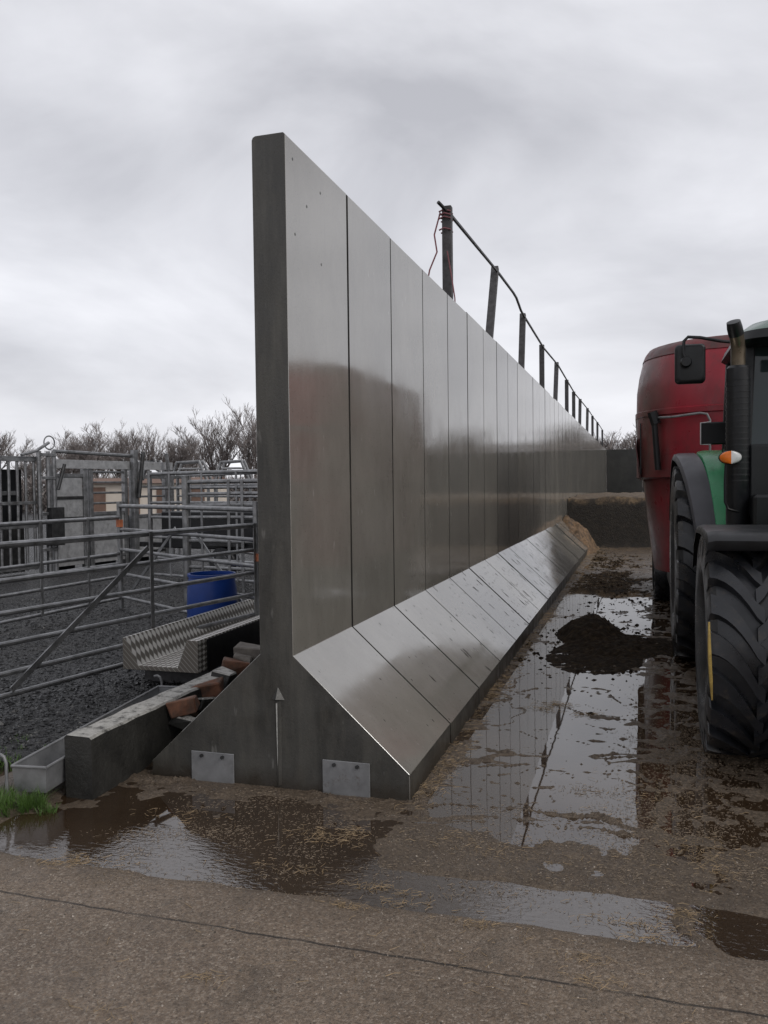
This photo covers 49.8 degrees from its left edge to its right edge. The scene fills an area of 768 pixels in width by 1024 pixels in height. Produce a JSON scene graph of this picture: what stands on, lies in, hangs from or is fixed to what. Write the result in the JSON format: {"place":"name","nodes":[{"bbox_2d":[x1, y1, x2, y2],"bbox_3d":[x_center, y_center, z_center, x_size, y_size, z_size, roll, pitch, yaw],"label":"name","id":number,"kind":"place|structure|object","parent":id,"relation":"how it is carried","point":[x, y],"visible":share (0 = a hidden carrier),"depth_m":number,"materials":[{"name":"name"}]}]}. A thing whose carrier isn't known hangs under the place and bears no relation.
{"place":"outdoors","nodes":[
{"label":"outdoors","id":0,"kind":"place"},
{"bbox_2d":[93,477,226,513],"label":"farm building","id":1,"kind":"structure","parent":0,"point":[105,487],"depth_m":48.06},
{"bbox_2d":[93,487,105,511],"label":"doorway","id":2,"kind":"structure","parent":1,"relation":"in","point":[97,497],"depth_m":48.06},
{"bbox_2d":[156,490,170,512],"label":"doorway","id":3,"kind":"structure","parent":1,"relation":"in","point":[158,492],"depth_m":47.92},
{"bbox_2d":[190,489,204,500],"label":"doorway","id":4,"kind":"structure","parent":1,"relation":"in","point":[192,490],"depth_m":47.84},
{"bbox_2d":[0,489,767,1023],"bbox_3d":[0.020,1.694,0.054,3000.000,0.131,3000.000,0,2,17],"label":"ground","id":5,"kind":"structure","parent":0,"point":[36,1003],"depth_m":3.08,"materials":[{"name":"concrete"}]},
{"bbox_2d":[0,431,18,468],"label":"bare tree","id":6,"kind":"object","parent":5,"relation":"on","point":[4,445],"visible":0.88,"depth_m":65.64,"materials":[{"name":"brown plant"}]},
{"bbox_2d":[0,780,58,817],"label":"grass","id":7,"kind":"structure","parent":5,"relation":"on","point":[23,804],"depth_m":4.38,"materials":[{"name":"plant"}]},
{"bbox_2d":[10,433,60,485],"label":"bare tree","id":8,"kind":"object","parent":5,"relation":"on","point":[43,469],"visible":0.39,"depth_m":70.84,"materials":[{"name":"brown plant"}]},
{"bbox_2d":[0,502,123,624],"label":"field gate","id":9,"kind":"structure","parent":5,"relation":"on","point":[119,524],"depth_m":10.55,"materials":[{"name":"grey metal"}]},
{"bbox_2d":[45,430,95,473],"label":"bare tree","id":10,"kind":"object","parent":5,"relation":"on","point":[70,471],"visible":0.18,"depth_m":66.94,"materials":[{"name":"brown plant"}]},
{"bbox_2d":[52,432,106,473],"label":"bare tree","id":11,"kind":"object","parent":5,"relation":"on","point":[62,454],"visible":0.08,"depth_m":71.29,"materials":[{"name":"brown plant"}]},
{"bbox_2d":[52,420,120,477],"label":"bare tree","id":12,"kind":"object","parent":5,"relation":"on","point":[88,457],"visible":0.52,"depth_m":62.18,"materials":[{"name":"brown plant"}]},
{"bbox_2d":[0,674,177,793],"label":"water trough","id":13,"kind":"object","parent":5,"relation":"on","point":[43,768],"visible":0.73,"depth_m":4.56,"materials":[{"name":"metal"}]},
{"bbox_2d":[94,430,137,477],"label":"bare tree","id":14,"kind":"object","parent":5,"relation":"on","point":[116,446],"visible":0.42,"depth_m":69.20,"materials":[{"name":"brown plant"}]},
{"bbox_2d":[0,509,253,762],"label":"gravel yard","id":15,"kind":"structure","parent":5,"relation":"on","point":[7,588],"depth_m":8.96,"materials":[{"name":"gravel"}]},
{"bbox_2d":[0,456,38,573],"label":"cattle crush","id":16,"kind":"object","parent":15,"relation":"on","point":[11,503],"visible":0.92,"depth_m":15.84,"materials":[{"name":"black metal"}]},
{"bbox_2d":[0,733,46,773],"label":"weeds","id":17,"kind":"object","parent":15,"relation":"on","point":[12,755],"visible":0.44,"depth_m":5.13,"materials":[{"name":"green plant"}]},
{"bbox_2d":[20,435,65,572],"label":"head gate","id":18,"kind":"structure","parent":15,"relation":"on","point":[56,529],"depth_m":16.20,"materials":[{"name":"metal"}]},
{"bbox_2d":[46,464,87,570],"bbox_3d":[-6.493,0.140,16.878,0.330,2.200,0.900,0,2,26],"label":"sheeted panel","id":19,"kind":"object","parent":15,"relation":"on","point":[72,496],"visible":0.42,"depth_m":16.91,"materials":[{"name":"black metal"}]},
{"bbox_2d":[87,469,129,565],"bbox_3d":[-6.020,0.104,17.827,0.330,2.200,1.104,0,2,27],"label":"sheeted panel","id":20,"kind":"object","parent":15,"relation":"on","point":[102,546],"visible":0.6,"depth_m":17.72,"materials":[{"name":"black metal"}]},
{"bbox_2d":[21,473,257,512],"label":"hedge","id":21,"kind":"object","parent":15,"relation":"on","point":[30,496],"visible":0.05,"depth_m":59.59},
{"bbox_2d":[128,470,168,561],"bbox_3d":[-5.460,0.060,18.951,0.330,2.203,1.176,0,2,27],"label":"sheeted panel","id":22,"kind":"object","parent":15,"relation":"on","point":[143,522],"visible":0.3,"depth_m":18.97,"materials":[{"name":"black metal"}]},
{"bbox_2d":[52,449,182,478],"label":"overhead beam","id":23,"kind":"structure","parent":22,"relation":"on","point":[88,464],"depth_m":17.57,"materials":[{"name":"metal"}]},
{"bbox_2d":[138,459,161,481],"bbox_3d":[-5.500,-0.058,19.780,0.733,2.386,0.574,-1,2,0],"label":"hoop frame","id":24,"kind":"object","parent":15,"relation":"on","point":[144,471],"visible":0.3,"depth_m":19.49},
{"bbox_2d":[130,450,174,560],"bbox_3d":[-5.208,-0.160,18.758,0.192,2.450,1.247,0,2,26],"label":"lever post","id":25,"kind":"object","parent":15,"relation":"on","point":[136,487],"visible":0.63,"depth_m":18.25,"materials":[{"name":"metal"}]},
{"bbox_2d":[118,504,253,613],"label":"field gate","id":26,"kind":"structure","parent":15,"relation":"on","point":[216,562],"depth_m":9.95,"materials":[{"name":"metal"}]},
{"bbox_2d":[123,599,259,682],"bbox_3d":[-1.312,1.195,8.493,0.706,0.432,3.600,0,2,17],"label":"checker plate trough","id":27,"kind":"object","parent":15,"relation":"on","point":[185,650],"visible":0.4,"depth_m":7.10,"materials":[{"name":"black metal"}]},
{"bbox_2d":[171,460,211,553],"bbox_3d":[-4.792,-0.100,20.780,0.965,2.390,0.574,-1,2,0],"label":"hoop frame","id":28,"kind":"object","parent":15,"relation":"on","point":[199,462],"visible":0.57,"depth_m":20.49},
{"bbox_2d":[139,510,252,572],"bbox_3d":[-3.364,0.596,16.297,3.800,1.250,1.620,0,2,29],"label":"pen hurdle","id":29,"kind":"object","parent":15,"relation":"on","point":[217,547],"visible":0.23,"depth_m":15.40,"materials":[{"name":"black metal"}]},
{"bbox_2d":[187,571,237,617],"bbox_3d":[-1.863,1.029,8.989,0.550,0.735,0.550,0,2,17],"label":"barrel","id":30,"kind":"object","parent":15,"relation":"on","point":[207,591],"visible":0.49,"depth_m":8.76,"materials":[{"name":"blue plastic"}]},
{"bbox_2d":[215,459,252,552],"bbox_3d":[-3.727,-0.113,20.780,0.916,2.390,0.574,-1,2,0],"label":"hoop frame","id":31,"kind":"object","parent":15,"relation":"on","point":[245,467],"visible":0.5,"depth_m":20.48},
{"bbox_2d":[0,501,259,699],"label":"field gate","id":32,"kind":"structure","parent":5,"relation":"on","point":[38,663],"depth_m":6.89,"materials":[{"name":"grey metal"}]},
{"bbox_2d":[109,420,169,474],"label":"bare tree","id":33,"kind":"object","parent":5,"relation":"on","point":[139,445],"visible":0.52,"depth_m":65.11,"materials":[{"name":"brown plant"}]},
{"bbox_2d":[64,671,218,799],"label":"wall","id":34,"kind":"structure","parent":5,"relation":"on","point":[104,755],"depth_m":4.79,"materials":[{"name":"black concrete"}]},
{"bbox_2d":[140,425,201,471],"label":"bare tree","id":35,"kind":"object","parent":5,"relation":"on","point":[186,453],"visible":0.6,"depth_m":66.57,"materials":[{"name":"brown plant"}]},
{"bbox_2d":[157,437,208,470],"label":"bare tree","id":36,"kind":"object","parent":5,"relation":"on","point":[170,445],"visible":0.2,"depth_m":71.83,"materials":[{"name":"brown plant"}]},
{"bbox_2d":[146,689,223,769],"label":"rubble bank","id":37,"kind":"structure","parent":5,"relation":"on","point":[150,766],"depth_m":5.38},
{"bbox_2d":[197,697,215,711],"bbox_3d":[-1.212,1.307,5.606,0.167,0.107,0.131,10,-13,-42],"label":"broken brick","id":38,"kind":"object","parent":37,"relation":"on","point":[205,702],"visible":0.36,"depth_m":5.54,"materials":[{"name":"black concrete"}]},
{"bbox_2d":[190,676,223,696],"bbox_3d":[-1.224,1.227,5.708,0.259,0.126,0.137,-8,8,-17],"label":"broken brick","id":39,"kind":"object","parent":38,"relation":"on","point":[212,688],"visible":0.56,"depth_m":5.68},
{"bbox_2d":[211,666,236,688],"bbox_3d":[-1.147,1.193,5.951,0.223,0.119,0.126,9,1,37],"label":"broken brick","id":40,"kind":"object","parent":37,"relation":"on","point":[229,675],"visible":0.54,"depth_m":5.90,"materials":[{"name":"black concrete"}]},
{"bbox_2d":[222,657,249,675],"bbox_3d":[-1.107,1.154,6.143,0.218,0.129,0.128,10,2,-23],"label":"broken brick","id":41,"kind":"object","parent":37,"relation":"on","point":[238,667],"visible":0.5,"depth_m":6.10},
{"bbox_2d":[233,653,252,663],"bbox_3d":[-1.065,1.127,6.228,0.165,0.099,0.114,11,4,7],"label":"broken brick","id":42,"kind":"object","parent":37,"relation":"on","point":[243,657],"visible":0.48,"depth_m":6.21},
{"bbox_2d":[233,642,259,660],"bbox_3d":[-1.018,1.079,6.372,0.260,0.114,0.178,7,9,12],"label":"broken brick","id":43,"kind":"object","parent":37,"relation":"on","point":[252,650],"visible":0.46,"depth_m":6.30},
{"bbox_2d":[147,469,256,582],"bbox_3d":[-3.000,0.342,13.767,2.726,2.110,0.077,1,2,35],"label":"pen hurdle","id":44,"kind":"object","parent":5,"relation":"on","point":[150,474],"visible":0.48,"depth_m":14.03,"materials":[{"name":"metal"}]},
{"bbox_2d":[185,407,247,476],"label":"bare tree","id":45,"kind":"object","parent":5,"relation":"on","point":[209,449],"visible":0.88,"depth_m":62.93,"materials":[{"name":"brown plant"}]},
{"bbox_2d":[176,473,257,554],"bbox_3d":[-3.860,0.161,19.014,0.077,2.160,4.915,-2,2,-34],"label":"pen hurdle","id":46,"kind":"object","parent":5,"relation":"on","point":[178,495],"visible":0.14,"depth_m":18.97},
{"bbox_2d":[181,476,257,605],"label":"field gate","id":47,"kind":"structure","parent":5,"relation":"on","point":[187,517],"depth_m":10.79,"materials":[{"name":"metal"}]},
{"bbox_2d":[224,397,256,489],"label":"bare tree","id":48,"kind":"object","parent":5,"relation":"on","point":[250,442],"visible":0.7,"depth_m":60.55,"materials":[{"name":"brown plant"}]},
{"bbox_2d":[153,132,449,800],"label":"wall panel","id":49,"kind":"structure","parent":5,"relation":"on","point":[320,693],"depth_m":4.70,"materials":[{"name":"brushed stainless steel"},{"name":"dark concrete"}]},
{"bbox_2d":[169,715,194,729],"bbox_3d":[-1.258,1.330,5.250,0.187,0.104,0.118,13,14,31],"label":"broken brick","id":50,"kind":"object","parent":49,"relation":"on","point":[183,722],"visible":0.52,"depth_m":5.21,"materials":[{"name":"black concrete"}]},
{"bbox_2d":[165,695,199,718],"bbox_3d":[-1.279,1.235,5.275,0.200,0.119,0.126,-11,8,-7],"label":"broken brick","id":51,"kind":"object","parent":50,"relation":"on","point":[183,706],"visible":1,"depth_m":5.22,"materials":[{"name":"brick"}]},
{"bbox_2d":[0,780,767,1023],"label":"pebbles","id":52,"kind":"object","parent":5,"relation":"on","point":[240,970],"visible":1,"depth_m":3.02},
{"bbox_2d":[8,546,765,1023],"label":"straw","id":53,"kind":"object","parent":5,"relation":"on","point":[348,834],"visible":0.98,"depth_m":3.75,"materials":[{"name":"plant"}]},
{"bbox_2d":[346,195,478,743],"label":"wall panel","id":54,"kind":"structure","parent":5,"relation":"on","point":[425,668],"depth_m":5.92,"materials":[{"name":"brushed stainless steel"},{"name":"dark concrete"}]},
{"bbox_2d":[390,238,499,703],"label":"wall panel","id":55,"kind":"structure","parent":5,"relation":"on","point":[449,636],"depth_m":6.89,"materials":[{"name":"brushed stainless steel"},{"name":"dark concrete"}]},
{"bbox_2d":[422,270,515,675],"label":"wall panel","id":56,"kind":"structure","parent":5,"relation":"on","point":[472,617],"depth_m":7.85,"materials":[{"name":"brushed stainless steel"},{"name":"dark concrete"}]},
{"bbox_2d":[447,294,528,653],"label":"wall panel","id":57,"kind":"structure","parent":5,"relation":"on","point":[508,619],"depth_m":8.81,"materials":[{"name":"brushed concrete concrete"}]},
{"bbox_2d":[466,312,538,634],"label":"wall panel","id":58,"kind":"structure","parent":5,"relation":"on","point":[505,590],"depth_m":9.76,"materials":[{"name":"brushed concrete concrete"}]},
{"bbox_2d":[442,205,452,298],"bbox_3d":[0.745,-2.583,9.647,0.110,1.930,0.090,0,2,17],"label":"fence post","id":59,"kind":"object","parent":58,"relation":"attached to","point":[447,239],"visible":0.38,"depth_m":9.59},
{"bbox_2d":[428,209,455,301],"bbox_3d":[0.669,-2.862,9.646,0.377,1.290,0.165,0,2,17],"label":"twine","id":60,"kind":"object","parent":59,"relation":"attached to","point":[440,214],"visible":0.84,"depth_m":9.57,"materials":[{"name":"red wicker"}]},
{"bbox_2d":[437,201,602,430],"bbox_3d":[6.854,-4.199,29.483,0.148,0.332,41.965,0,2,17],"label":"fence rail","id":61,"kind":"object","parent":59,"relation":"attached to","point":[455,220],"visible":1,"depth_m":13.38,"materials":[{"name":"metal"}]},
{"bbox_2d":[483,329,547,620],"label":"wall panel","id":62,"kind":"structure","parent":5,"relation":"on","point":[514,578],"depth_m":10.74,"materials":[{"name":"brushed concrete concrete"}]},
{"bbox_2d":[496,342,554,608],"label":"wall panel","id":63,"kind":"structure","parent":5,"relation":"on","point":[531,576],"depth_m":11.68,"materials":[{"name":"brushed steel metal"}]},
{"bbox_2d":[507,352,560,599],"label":"wall panel","id":64,"kind":"structure","parent":5,"relation":"on","point":[535,565],"depth_m":12.62,"materials":[{"name":"brushed steel metal"}]},
{"bbox_2d":[486,266,498,337],"bbox_3d":[1.581,-2.739,12.355,0.110,2.085,1.100,0,2,17],"label":"fence post","id":65,"kind":"object","parent":64,"relation":"attached to","point":[492,299],"visible":0.46,"depth_m":12.51,"materials":[{"name":"metal"}]},
{"bbox_2d":[517,362,566,590],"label":"wall panel","id":66,"kind":"structure","parent":5,"relation":"on","point":[542,559],"depth_m":13.58,"materials":[{"name":"concrete"}]},
{"bbox_2d":[525,370,570,581],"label":"wall panel","id":67,"kind":"structure","parent":5,"relation":"on","point":[551,556],"depth_m":14.57,"materials":[{"name":"concrete"}]},
{"bbox_2d":[533,378,574,575],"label":"wall panel","id":68,"kind":"structure","parent":5,"relation":"on","point":[555,550],"depth_m":15.53,"materials":[{"name":"brushed steel metal"}]},
{"bbox_2d":[518,313,525,368],"bbox_3d":[2.598,-2.807,15.650,0.110,1.969,0.572,0,2,17],"label":"fence post","id":69,"kind":"object","parent":68,"relation":"on","point":[522,332],"visible":0.48,"depth_m":15.70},
{"bbox_2d":[539,384,578,570],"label":"wall panel","id":70,"kind":"structure","parent":5,"relation":"on","point":[560,546],"depth_m":16.50,"materials":[{"name":"concrete"}]},
{"bbox_2d":[545,390,581,564],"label":"wall panel","id":71,"kind":"structure","parent":5,"relation":"on","point":[564,542],"depth_m":17.39,"materials":[{"name":"concrete"}]},
{"bbox_2d":[562,407,565,517],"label":"wall panel","id":72,"kind":"structure","parent":5,"relation":"on","point":[564,454],"depth_m":21.32,"materials":[{"name":"concrete"}]},
{"bbox_2d":[550,395,584,561],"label":"wall panel","id":73,"kind":"structure","parent":5,"relation":"on","point":[552,495],"depth_m":18.40,"materials":[{"name":"concrete"}]},
{"bbox_2d":[566,411,568,515],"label":"wall panel","id":74,"kind":"structure","parent":5,"relation":"on","point":[567,455],"depth_m":22.23,"materials":[{"name":"concrete"}]},
{"bbox_2d":[553,362,558,401],"bbox_3d":[4.545,-3.031,21.956,0.110,1.979,0.859,0,2,17],"label":"fence post","id":75,"kind":"object","parent":74,"relation":"attached to","point":[555,388],"visible":0.5,"depth_m":22.06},
{"bbox_2d":[558,402,582,543],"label":"wall panel","id":76,"kind":"structure","parent":5,"relation":"on","point":[562,523],"depth_m":20.28,"materials":[{"name":"concrete"}]},
{"bbox_2d":[569,414,571,497],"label":"wall panel","id":77,"kind":"structure","parent":5,"relation":"on","point":[570,455],"depth_m":23.20,"materials":[{"name":"concrete"}]},
{"bbox_2d":[554,399,587,557],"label":"wall panel","id":78,"kind":"structure","parent":5,"relation":"on","point":[574,539],"depth_m":19.30,"materials":[{"name":"brushed concrete concrete"}]},
{"bbox_2d":[539,344,544,388],"bbox_3d":[3.614,-2.884,18.940,0.110,1.870,0.090,0,2,17],"label":"fence post","id":79,"kind":"object","parent":78,"relation":"attached to","point":[541,369],"visible":0.46,"depth_m":18.89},
{"bbox_2d":[571,415,574,496],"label":"wall panel","id":80,"kind":"structure","parent":5,"relation":"on","point":[573,481],"depth_m":24.23,"materials":[{"name":"concrete"}]},
{"bbox_2d":[574,419,576,496],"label":"wall panel","id":81,"kind":"structure","parent":5,"relation":"on","point":[575,443],"depth_m":25.03,"materials":[{"name":"concrete"}]},
{"bbox_2d":[565,380,568,412],"bbox_3d":[5.604,-3.113,25.386,0.110,1.870,0.090,0,2,17],"label":"fence post","id":82,"kind":"object","parent":81,"relation":"attached to","point":[566,396],"visible":0.46,"depth_m":25.33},
{"bbox_2d":[577,422,578,494],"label":"wall panel","id":83,"kind":"structure","parent":5,"relation":"on","point":[577,458],"depth_m":25.87,"materials":[{"name":"concrete"}]},
{"bbox_2d":[579,424,580,494],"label":"wall panel","id":84,"kind":"structure","parent":5,"relation":"on","point":[579,459],"depth_m":26.69,"materials":[{"name":"concrete"}]},
{"bbox_2d":[563,515,598,554],"bbox_3d":[5.102,0.571,20.515,1.320,0.982,4.550,0,2,17],"label":"straw heap","id":85,"kind":"object","parent":5,"relation":"on","point":[579,531],"visible":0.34,"depth_m":20.44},
{"bbox_2d":[581,425,582,494],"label":"wall panel","id":86,"kind":"structure","parent":5,"relation":"on","point":[581,460],"depth_m":27.65,"materials":[{"name":"concrete"}]},
{"bbox_2d":[572,392,574,418],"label":"fence post","id":87,"kind":"object","parent":86,"relation":"attached to","point":[573,404],"visible":0.42,"depth_m":28.00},
{"bbox_2d":[583,427,584,493],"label":"wall panel","id":88,"kind":"structure","parent":5,"relation":"on","point":[583,460],"depth_m":28.62,"materials":[{"name":"concrete"}]},
{"bbox_2d":[585,429,586,493],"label":"wall panel","id":89,"kind":"structure","parent":5,"relation":"on","point":[585,461],"depth_m":29.68,"materials":[{"name":"concrete"}]},
{"bbox_2d":[587,431,587,493],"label":"wall panel","id":90,"kind":"structure","parent":5,"relation":"on","point":[587,462],"depth_m":30.76,"materials":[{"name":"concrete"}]},
{"bbox_2d":[578,399,581,424],"bbox_3d":[7.297,-3.298,30.868,0.110,1.871,0.601,0,2,17],"label":"fence post","id":91,"kind":"object","parent":90,"relation":"attached to","point":[579,410],"visible":0.46,"depth_m":30.95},
{"bbox_2d":[588,432,589,493],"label":"wall panel","id":92,"kind":"structure","parent":5,"relation":"on","point":[588,463],"depth_m":31.40,"materials":[{"name":"concrete"}]},
{"bbox_2d":[590,434,590,492],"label":"wall panel","id":93,"kind":"structure","parent":5,"relation":"on","point":[590,463],"depth_m":32.66,"materials":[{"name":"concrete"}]},
{"bbox_2d":[591,435,592,492],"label":"wall panel","id":94,"kind":"structure","parent":5,"relation":"on","point":[591,464],"depth_m":33.34,"materials":[{"name":"concrete"}]},
{"bbox_2d":[593,437,593,492],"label":"wall panel","id":95,"kind":"structure","parent":5,"relation":"on","point":[593,464],"depth_m":34.75,"materials":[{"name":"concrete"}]},
{"bbox_2d":[586,408,588,430],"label":"fence post","id":96,"kind":"object","parent":95,"relation":"attached to","point":[587,419],"visible":0.46,"depth_m":35.28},
{"bbox_2d":[597,441,598,492],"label":"wall panel","id":97,"kind":"structure","parent":5,"relation":"on","point":[597,470],"depth_m":38.06,"materials":[{"name":"concrete"}]},
{"bbox_2d":[598,442,599,492],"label":"wall panel","id":98,"kind":"structure","parent":5,"relation":"on","point":[598,463],"depth_m":38.99,"materials":[{"name":"concrete"}]},
{"bbox_2d":[591,416,593,436],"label":"fence post","id":99,"kind":"object","parent":98,"relation":"attached to","point":[592,426],"visible":0.46,"depth_m":39.17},
{"bbox_2d":[568,492,650,547],"bbox_3d":[16.364,-0.214,32.586,15.720,1.389,27.700,0,2,17],"label":"silage heap","id":100,"kind":"object","parent":5,"relation":"on","point":[612,520],"visible":0.31,"depth_m":21.70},
{"bbox_2d":[545,613,674,674],"bbox_3d":[2.527,1.296,8.680,1.800,0.221,3.380,0,2,17],"label":"muck heap","id":101,"kind":"object","parent":5,"relation":"on","point":[599,641],"visible":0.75,"depth_m":8.35,"materials":[{"name":"soil"}]},
{"bbox_2d":[594,430,642,490],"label":"hedge","id":102,"kind":"object","parent":5,"relation":"on","point":[611,442],"visible":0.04,"depth_m":57.67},
{"bbox_2d":[634,335,729,599],"bbox_3d":[4.734,-0.395,11.248,2.531,3.360,6.500,0,2,17],"label":"feeder wagon","id":103,"kind":"object","parent":5,"relation":"on","point":[671,415],"visible":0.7,"depth_m":9.66,"materials":[{"name":"red paint"}]},
{"bbox_2d":[669,319,767,757],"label":"tractor","id":104,"kind":"object","parent":5,"relation":"on","point":[718,511],"visible":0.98,"depth_m":6.19,"materials":[{"name":"rubber"}]},
{"bbox_2d":[708,622,712,699],"bbox_3d":[1.811,0.830,4.588,0.023,0.446,0.076,1,2,36],"label":"wheel rim","id":105,"kind":"object","parent":104,"relation":"attached to","point":[710,664],"visible":1,"depth_m":4.56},
{"bbox_2d":[0,553,767,960],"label":"water","id":106,"kind":"structure","parent":0,"point":[124,813],"depth_m":4.22,"materials":[{"name":"liquid"}]},
{"bbox_2d":[70,675,767,945],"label":"chaff","id":107,"kind":"object","parent":106,"relation":"on","point":[620,835],"visible":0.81,"depth_m":4.03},
{"bbox_2d":[508,550,680,714],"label":"muck clods","id":108,"kind":"object","parent":106,"relation":"on","point":[577,671],"visible":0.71,"depth_m":11.76,"materials":[{"name":"soil"}]},
{"bbox_2d":[602,556,651,593],"bbox_3d":[4.990,1.144,16.014,2.280,0.060,9.450,0,2,17],"label":"mud patch","id":109,"kind":"object","parent":106,"relation":"in","point":[622,590],"visible":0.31,"depth_m":14.04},
{"bbox_2d":[0,0,767,484],"label":"sky","id":110,"kind":"structure","parent":0,"point":[609,158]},
{"bbox_2d":[607,449,643,492],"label":"end wall","id":111,"kind":"structure","parent":0,"point":[621,470],"depth_m":48.29,"materials":[{"name":"concrete"}]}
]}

